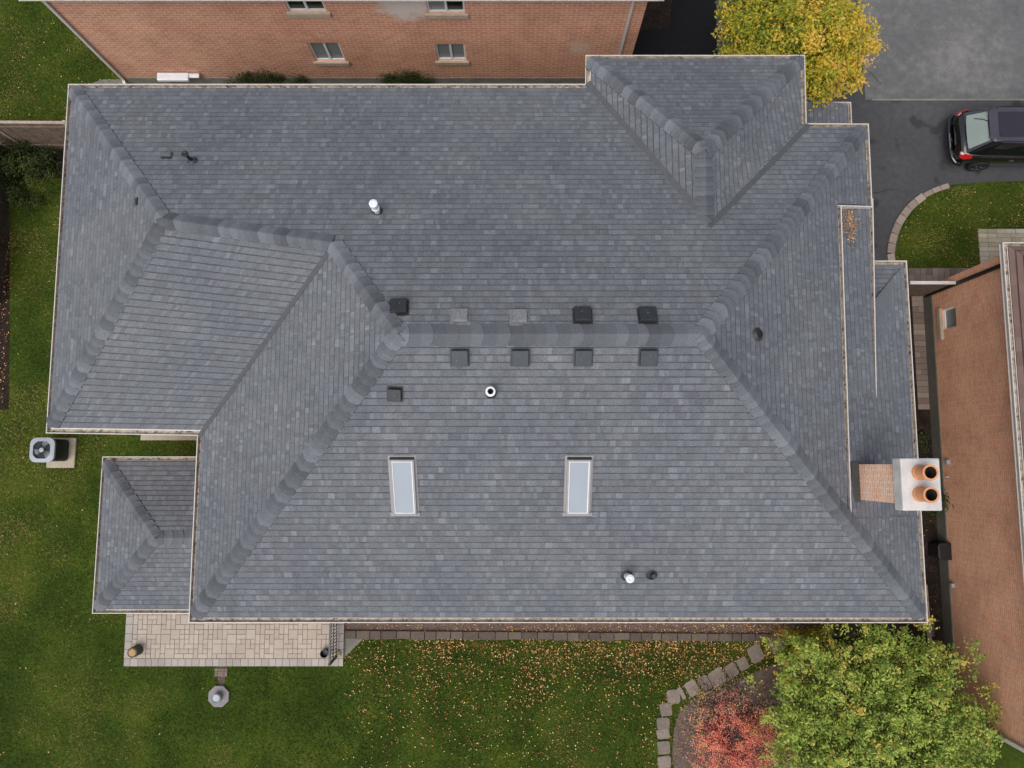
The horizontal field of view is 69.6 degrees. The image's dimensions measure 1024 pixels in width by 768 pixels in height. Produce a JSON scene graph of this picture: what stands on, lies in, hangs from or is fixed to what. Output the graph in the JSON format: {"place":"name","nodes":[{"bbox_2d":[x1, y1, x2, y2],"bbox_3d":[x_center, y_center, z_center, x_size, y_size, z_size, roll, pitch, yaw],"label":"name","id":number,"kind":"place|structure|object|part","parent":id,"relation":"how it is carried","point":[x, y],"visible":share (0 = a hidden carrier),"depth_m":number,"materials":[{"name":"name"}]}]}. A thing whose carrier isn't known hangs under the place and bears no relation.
{"place":"outdoors","nodes":[
{"label":"outdoors","id":0,"kind":"place"},
{"bbox_2d":[124,614,344,665],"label":"patio","id":1,"kind":"structure","parent":0,"point":[170,639],"depth_m":24.11,"materials":[{"name":"beige stone pavers"}]},
{"bbox_2d":[127,644,142,657],"bbox_3d":[-12.229,8.668,23.878,0.340,0.410,0.340,0,84,0],"label":"stump stool","id":2,"kind":"object","parent":1,"relation":"on","point":[135,651],"visible":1,"depth_m":23.71,"materials":[{"name":"brown wood"}]},
{"bbox_2d":[320,649,328,657],"bbox_3d":[-6.092,8.759,23.964,0.280,0.220,0.273,0,84,0],"label":"plant pot","id":3,"kind":"object","parent":1,"relation":"on","point":[323,653],"visible":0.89,"depth_m":23.98,"materials":[{"name":"black plastic"}]},
{"bbox_2d":[328,623,336,665],"bbox_3d":[-5.725,7.343,23.695,0.093,1.060,3.079,0,84,0],"label":"metal railing","id":4,"kind":"object","parent":1,"relation":"on","point":[330,661],"visible":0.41,"depth_m":23.30,"materials":[{"name":"metal"}]},
{"bbox_2d":[334,651,340,657],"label":"garden rock","id":5,"kind":"object","parent":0,"point":[338,654],"visible":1,"depth_m":23.97,"materials":[{"name":"beige stone"}]},
{"bbox_2d":[344,635,361,656],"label":"garden path","id":6,"kind":"structure","parent":0,"point":[350,645],"depth_m":24.20,"materials":[{"name":"grey concrete"}]},
{"bbox_2d":[46,54,941,622],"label":"brick house","id":7,"kind":"structure","parent":0,"point":[620,340],"depth_m":17.75,"materials":[{"name":"grey stone"}]},
{"bbox_2d":[842,204,860,247],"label":"leaf litter","id":8,"kind":"object","parent":7,"relation":"on","point":[851,222],"visible":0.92,"depth_m":18.71,"materials":[{"name":"brown plant"}]},
{"bbox_2d":[0,0,1023,767],"bbox_3d":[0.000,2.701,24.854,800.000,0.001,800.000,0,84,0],"label":"lawn","id":9,"kind":"structure","parent":0,"point":[1012,756],"depth_m":24.12,"materials":[{"name":"green plant"}]},
{"bbox_2d":[0,148,63,409],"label":"mulch bed","id":10,"kind":"object","parent":9,"relation":"on","point":[4,396],"visible":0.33,"depth_m":25.46,"materials":[{"name":"soil"}]},
{"bbox_2d":[0,145,12,302],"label":"wooden fence","id":11,"kind":"object","parent":10,"relation":"on","point":[4,208],"visible":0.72,"depth_m":25.49,"materials":[{"name":"brown wood"}]},
{"bbox_2d":[0,138,62,213],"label":"shrub","id":12,"kind":"object","parent":10,"relation":"on","point":[10,168],"visible":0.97,"depth_m":25.37,"materials":[{"name":"green plant"}]},
{"bbox_2d":[0,120,65,149],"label":"wooden fence","id":13,"kind":"object","parent":9,"relation":"on","point":[48,134],"visible":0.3,"depth_m":24.78,"materials":[{"name":"brown wood"}]},
{"bbox_2d":[46,438,76,467],"bbox_3d":[-15.201,2.322,24.850,0.947,0.090,1.010,0,84,0],"label":"concrete pad","id":14,"kind":"object","parent":9,"relation":"on","point":[70,462],"visible":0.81,"depth_m":24.78,"materials":[{"name":"concrete"}]},
{"bbox_2d":[29,438,68,461],"bbox_3d":[-15.293,2.188,24.344,0.800,0.885,0.800,0,84,0],"label":"air conditioner","id":15,"kind":"object","parent":14,"relation":"on","point":[46,449],"visible":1,"depth_m":23.98,"materials":[{"name":"white metal"}]},
{"bbox_2d":[140,435,196,439],"bbox_3d":[-11.585,1.504,24.923,1.900,0.120,0.800,0,84,0],"label":"concrete step","id":16,"kind":"object","parent":9,"relation":"on","point":[164,437],"visible":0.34,"depth_m":24.83,"materials":[{"name":"concrete"}]},
{"bbox_2d":[208,685,229,706],"bbox_3d":[-9.554,10.163,23.882,0.665,0.320,0.665,0,84,0],"label":"umbrella base","id":17,"kind":"object","parent":9,"relation":"on","point":[218,695],"visible":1,"depth_m":23.95,"materials":[{"name":"grey concrete"}]},
{"bbox_2d":[216,666,225,684],"bbox_3d":[-9.530,9.548,24.102,0.378,0.001,0.586,0,84,0],"label":"bare patch","id":18,"kind":"object","parent":9,"relation":"on","point":[222,678],"visible":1,"depth_m":24.09,"materials":[{"name":"brown soil"}]},
{"bbox_2d":[215,668,227,675],"bbox_3d":[-9.529,9.445,24.104,0.408,0.033,0.248,0,84,0],"label":"brick step","id":19,"kind":"object","parent":9,"relation":"on","point":[222,672],"visible":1,"depth_m":24.09,"materials":[{"name":"brown brick"}]},
{"bbox_2d":[92,79,584,83],"bbox_3d":[-5.768,-10.685,26.300,19.778,0.001,0.433,0,84,0],"label":"planting bed","id":20,"kind":"object","parent":9,"relation":"on","point":[116,81],"visible":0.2,"depth_m":26.31,"materials":[{"name":"brown soil"}]},
{"bbox_2d":[223,67,311,83],"bbox_3d":[-8.625,-10.666,25.703,3.419,1.224,1.390,0,84,0],"label":"shrub","id":21,"kind":"object","parent":20,"relation":"on","point":[244,80],"visible":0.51,"depth_m":25.70,"materials":[{"name":"green plant"}]},
{"bbox_2d":[376,69,438,83],"bbox_3d":[-3.735,-10.671,25.775,2.430,1.077,0.998,0,84,0],"label":"shrub","id":22,"kind":"object","parent":20,"relation":"on","point":[400,79],"visible":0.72,"depth_m":25.73,"materials":[{"name":"green plant"}]},
{"bbox_2d":[19,0,663,83],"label":"brick house","id":23,"kind":"structure","parent":9,"relation":"on","point":[348,41],"depth_m":23.54,"materials":[{"name":"red brick"}]},
{"bbox_2d":[285,1,330,17],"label":"window","id":24,"kind":"structure","parent":23,"relation":"in","point":[292,5],"depth_m":22.17,"materials":[{"name":"white paint"}]},
{"bbox_2d":[301,39,349,65],"bbox_3d":[-6.126,-11.013,24.362,1.307,1.506,0.180,0,84,0],"label":"window","id":25,"kind":"structure","parent":23,"relation":"in","point":[325,50],"depth_m":24.50,"materials":[{"name":"grey glass"}]},
{"bbox_2d":[425,1,468,18],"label":"window","id":26,"kind":"structure","parent":23,"relation":"in","point":[433,6],"depth_m":22.23,"materials":[{"name":"white paint"}]},
{"bbox_2d":[430,40,469,64],"bbox_3d":[-2.024,-11.011,24.378,1.262,1.393,0.180,0,84,0],"label":"window","id":27,"kind":"structure","parent":23,"relation":"in","point":[444,50],"depth_m":24.50,"materials":[{"name":"grey glass"}]},
{"bbox_2d":[0,18,1022,767],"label":"fallen leaves","id":28,"kind":"object","parent":9,"relation":"on","point":[770,654],"visible":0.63,"depth_m":24.12,"materials":[{"name":"orange plant"}]},
{"bbox_2d":[345,630,806,641],"bbox_3d":[2.130,8.292,24.191,15.206,0.110,0.281,0,84,0],"label":"garden edging","id":29,"kind":"object","parent":9,"relation":"on","point":[485,635],"visible":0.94,"depth_m":24.15,"materials":[{"name":"stone"}]},
{"bbox_2d":[345,621,934,636],"bbox_3d":[4.173,8.081,24.260,19.544,0.001,0.533,0,84,0],"label":"flower bed","id":30,"kind":"object","parent":9,"relation":"on","point":[593,627],"visible":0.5,"depth_m":24.27,"materials":[{"name":"brown soil"}]},
{"bbox_2d":[774,629,791,636],"bbox_3d":[8.896,8.177,24.130,0.650,0.266,0.279,0,84,0],"label":"chrysanthemum","id":31,"kind":"object","parent":30,"relation":"on","point":[780,633],"visible":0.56,"depth_m":24.14,"materials":[{"name":"yellow plant"}]},
{"bbox_2d":[778,624,839,654],"bbox_3d":[9.658,8.286,23.736,2.162,1.036,1.088,0,84,0],"label":"shrub","id":32,"kind":"object","parent":30,"relation":"on","point":[808,634],"visible":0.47,"depth_m":23.88,"materials":[{"name":"green plant"}]},
{"bbox_2d":[656,717,669,729],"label":"stepping stone","id":33,"kind":"object","parent":9,"relation":"on","point":[663,723],"visible":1,"depth_m":23.90,"materials":[{"name":"grey stone"}]},
{"bbox_2d":[656,729,669,738],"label":"stepping stone","id":34,"kind":"object","parent":9,"relation":"on","point":[663,734],"visible":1,"depth_m":23.86,"materials":[{"name":"grey stone"}]},
{"bbox_2d":[657,740,669,754],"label":"stepping stone","id":35,"kind":"object","parent":9,"relation":"on","point":[663,747],"visible":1,"depth_m":23.82,"materials":[{"name":"grey stone"}]},
{"bbox_2d":[657,755,670,767],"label":"stepping stone","id":36,"kind":"object","parent":9,"relation":"on","point":[664,761],"visible":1,"depth_m":23.77,"materials":[{"name":"grey stone"}]},
{"bbox_2d":[659,702,671,716],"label":"stepping stone","id":37,"kind":"object","parent":9,"relation":"on","point":[666,709],"visible":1,"depth_m":23.95,"materials":[{"name":"grey stone"}]},
{"bbox_2d":[666,689,679,703],"bbox_3d":[5.264,10.197,24.014,0.452,0.050,0.469,0,84,0],"label":"stepping stone","id":38,"kind":"object","parent":9,"relation":"on","point":[673,696],"visible":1,"depth_m":23.99,"materials":[{"name":"grey stone"}]},
{"bbox_2d":[677,686,685,699],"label":"stepping stone","id":39,"kind":"object","parent":9,"relation":"on","point":[681,692],"visible":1,"depth_m":24.00,"materials":[{"name":"grey stone"}]},
{"bbox_2d":[684,679,699,696],"bbox_3d":[5.890,9.928,24.043,0.399,0.050,0.494,-30,85,-3],"label":"stepping stone","id":40,"kind":"object","parent":9,"relation":"on","point":[693,685],"visible":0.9,"depth_m":24.02,"materials":[{"name":"grey stone"}]},
{"bbox_2d":[698,674,711,689],"bbox_3d":[6.300,9.753,24.062,0.325,0.050,0.459,-28,85,-3],"label":"stepping stone","id":41,"kind":"object","parent":9,"relation":"on","point":[703,679],"visible":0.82,"depth_m":24.04,"materials":[{"name":"grey stone"}]},
{"bbox_2d":[707,667,726,687],"bbox_3d":[6.706,9.600,24.079,0.534,0.050,0.524,-32,85,-3],"label":"stepping stone","id":42,"kind":"object","parent":9,"relation":"on","point":[714,675],"visible":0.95,"depth_m":24.06,"materials":[{"name":"grey stone"}]},
{"bbox_2d":[724,661,738,678],"bbox_3d":[7.196,9.368,24.104,0.380,0.050,0.440,-30,85,-3],"label":"stepping stone","id":43,"kind":"object","parent":9,"relation":"on","point":[731,667],"visible":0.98,"depth_m":24.08,"materials":[{"name":"grey stone"}]},
{"bbox_2d":[735,656,749,670],"bbox_3d":[7.564,9.161,24.126,0.352,0.050,0.413,-25,84,-3],"label":"stepping stone","id":44,"kind":"object","parent":9,"relation":"on","point":[742,663],"visible":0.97,"depth_m":24.10,"materials":[{"name":"grey stone"}]},
{"bbox_2d":[747,644,763,662],"bbox_3d":[7.993,8.842,24.161,0.466,0.050,0.553,-27,84,-3],"label":"stepping stone","id":45,"kind":"object","parent":9,"relation":"on","point":[756,655],"visible":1,"depth_m":24.14,"materials":[{"name":"grey stone"}]},
{"bbox_2d":[767,641,785,653],"bbox_3d":[8.695,8.569,24.191,0.538,0.050,0.487,-30,85,-3],"label":"stepping stone","id":46,"kind":"object","parent":9,"relation":"on","point":[772,646],"visible":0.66,"depth_m":24.16,"materials":[{"name":"grey stone"}]},
{"bbox_2d":[672,640,943,767],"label":"shrub bed","id":47,"kind":"object","parent":9,"relation":"on","point":[680,737],"visible":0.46,"depth_m":23.97,"materials":[{"name":"brown soil"}]},
{"bbox_2d":[680,660,780,762],"bbox_3d":[6.928,10.694,23.471,3.919,1.099,3.179,34,85,3],"label":"dry shrub","id":48,"kind":"object","parent":47,"relation":"on","point":[709,715],"visible":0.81,"depth_m":23.75,"materials":[{"name":"brown plant"}]},
{"bbox_2d":[678,687,791,767],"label":"burning bush","id":49,"kind":"object","parent":47,"relation":"on","point":[735,751],"visible":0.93,"depth_m":23.31,"materials":[{"name":"red plant"}]},
{"bbox_2d":[743,615,1006,767],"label":"green tree","id":50,"kind":"object","parent":47,"relation":"on","point":[840,727],"visible":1,"depth_m":21.02,"materials":[{"name":"green plant"}]},
{"bbox_2d":[899,585,937,763],"bbox_3d":[12.808,9.908,23.135,0.135,1.860,7.302,-1,84,0],"label":"wooden fence","id":51,"kind":"object","parent":47,"relation":"on","point":[913,629],"visible":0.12,"depth_m":22.97,"materials":[{"name":"brown wood"}]},
{"bbox_2d":[908,282,945,733],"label":"side alley","id":52,"kind":"structure","parent":9,"relation":"on","point":[932,566],"depth_m":24.59,"materials":[{"name":"grey concrete"}]},
{"bbox_2d":[911,296,929,408],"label":"alley pavers","id":53,"kind":"object","parent":52,"relation":"on","point":[920,351],"visible":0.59,"depth_m":25.23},
{"bbox_2d":[917,426,934,454],"bbox_3d":[13.403,1.918,24.512,0.907,0.867,1.091,-42,85,-4],"label":"shrub","id":54,"kind":"object","parent":52,"relation":"on","point":[921,444],"visible":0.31,"depth_m":24.49,"materials":[{"name":"green plant"}]},
{"bbox_2d":[922,487,953,521],"bbox_3d":[14.093,3.830,24.218,1.254,1.126,1.304,-19,84,-2],"label":"shrub","id":55,"kind":"object","parent":52,"relation":"on","point":[943,502],"visible":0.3,"depth_m":24.11,"materials":[{"name":"green plant"}]},
{"bbox_2d":[927,542,951,559],"bbox_3d":[14.110,5.471,24.211,0.560,0.680,0.560,0,84,0],"label":"rubbish bin","id":56,"kind":"object","parent":52,"relation":"on","point":[941,550],"visible":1,"depth_m":23.89,"materials":[{"name":"black plastic"}]},
{"bbox_2d":[931,186,940,193],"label":"kerb stone","id":57,"kind":"object","parent":9,"relation":"on","point":[936,189],"visible":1,"depth_m":25.79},
{"bbox_2d":[908,268,968,280],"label":"paved walk","id":58,"kind":"structure","parent":9,"relation":"on","point":[927,274],"depth_m":25.54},
{"bbox_2d":[940,183,949,190],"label":"kerb stone","id":59,"kind":"object","parent":9,"relation":"on","point":[945,186],"visible":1,"depth_m":25.80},
{"bbox_2d":[923,242,1023,752],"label":"brick house","id":60,"kind":"structure","parent":9,"relation":"on","point":[974,324],"depth_m":22.21,"materials":[{"name":"brown brick"}]},
{"bbox_2d":[908,281,955,295],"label":"garden gate","id":61,"kind":"structure","parent":60,"relation":"attached to","point":[919,288],"depth_m":23.97,"materials":[{"name":"brown wood"}]},
{"bbox_2d":[936,306,956,339],"bbox_3d":[14.264,-2.020,24.073,0.190,0.888,1.056,0,84,0],"label":"window","id":62,"kind":"structure","parent":60,"relation":"in","point":[950,313],"depth_m":24.30,"materials":[{"name":"white glass"}]},
{"bbox_2d":[977,229,1023,263],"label":"front walk","id":63,"kind":"structure","parent":9,"relation":"on","point":[990,241],"depth_m":25.66,"materials":[{"name":"beige stone"}]},
{"bbox_2d":[640,0,671,29],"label":"soil bed","id":64,"kind":"object","parent":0,"point":[656,14],"visible":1,"depth_m":26.58,"materials":[{"name":"soil"}]},
{"bbox_2d":[632,0,716,54],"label":"side driveway","id":65,"kind":"structure","parent":0,"point":[691,28],"depth_m":26.51,"materials":[{"name":"black asphalt"}]},
{"bbox_2d":[716,0,1023,283],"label":"driveway","id":66,"kind":"structure","parent":0,"point":[909,159],"depth_m":26.03,"materials":[{"name":"grey asphalt"}]},
{"bbox_2d":[711,0,887,115],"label":"maple tree","id":67,"kind":"object","parent":66,"relation":"on","point":[833,51],"visible":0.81,"depth_m":21.76,"materials":[{"name":"yellow plant"}]},
{"bbox_2d":[863,68,897,192],"bbox_3d":[12.120,-8.430,26.051,3.279,0.001,7.280,-15,84,-2],"label":"asphalt crack","id":68,"kind":"object","parent":66,"relation":"on","point":[889,189],"visible":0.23,"depth_m":25.88,"materials":[{"name":"black asphalt"}]},
{"bbox_2d":[886,243,895,253],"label":"kerb stone","id":69,"kind":"object","parent":66,"relation":"on","point":[890,249],"visible":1,"depth_m":25.56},
{"bbox_2d":[886,253,895,260],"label":"kerb stone","id":70,"kind":"object","parent":66,"relation":"on","point":[890,257],"visible":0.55,"depth_m":25.53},
{"bbox_2d":[888,233,897,243],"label":"kerb stone","id":71,"kind":"object","parent":66,"relation":"on","point":[893,237],"visible":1,"depth_m":25.60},
{"bbox_2d":[890,223,901,234],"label":"kerb stone","id":72,"kind":"object","parent":66,"relation":"on","point":[896,228],"visible":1,"depth_m":25.64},
{"bbox_2d":[895,214,906,224],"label":"kerb stone","id":73,"kind":"object","parent":66,"relation":"on","point":[900,219],"visible":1,"depth_m":25.67,"materials":[{"name":"beige stone"}]},
{"bbox_2d":[900,206,911,216],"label":"kerb stone","id":74,"kind":"object","parent":66,"relation":"on","point":[906,211],"visible":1,"depth_m":25.70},
{"bbox_2d":[906,199,918,209],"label":"kerb stone","id":75,"kind":"object","parent":66,"relation":"on","point":[912,204],"visible":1,"depth_m":25.73,"materials":[{"name":"beige stone"}]},
{"bbox_2d":[914,193,925,203],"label":"kerb stone","id":76,"kind":"object","parent":66,"relation":"on","point":[919,198],"visible":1,"depth_m":25.75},
{"bbox_2d":[923,189,932,196],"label":"kerb stone","id":77,"kind":"object","parent":66,"relation":"on","point":[928,193],"visible":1,"depth_m":25.77,"materials":[{"name":"beige stone"}]},
{"bbox_2d":[946,106,1023,171],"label":"parked car","id":78,"kind":"object","parent":66,"relation":"on","point":[979,139],"visible":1,"depth_m":24.84,"materials":[{"name":"black paint"}]},
{"bbox_3d":[15.682,-8.585,24.777,0.458,0.500,1.183,0,84,0],"label":"rear window","id":79,"kind":"part","parent":78,"relation":"part of","materials":[{"name":"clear glass"}]},
{"bbox_2d":[860,0,1023,99],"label":"worn driveway","id":80,"kind":"structure","parent":0,"point":[954,49],"depth_m":26.44,"materials":[{"name":"concrete"}]},
{"bbox_2d":[872,99,1023,100],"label":"driveway seam","id":81,"kind":"object","parent":80,"relation":"on","point":[947,99],"visible":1,"depth_m":26.23,"materials":[{"name":"grey concrete"}]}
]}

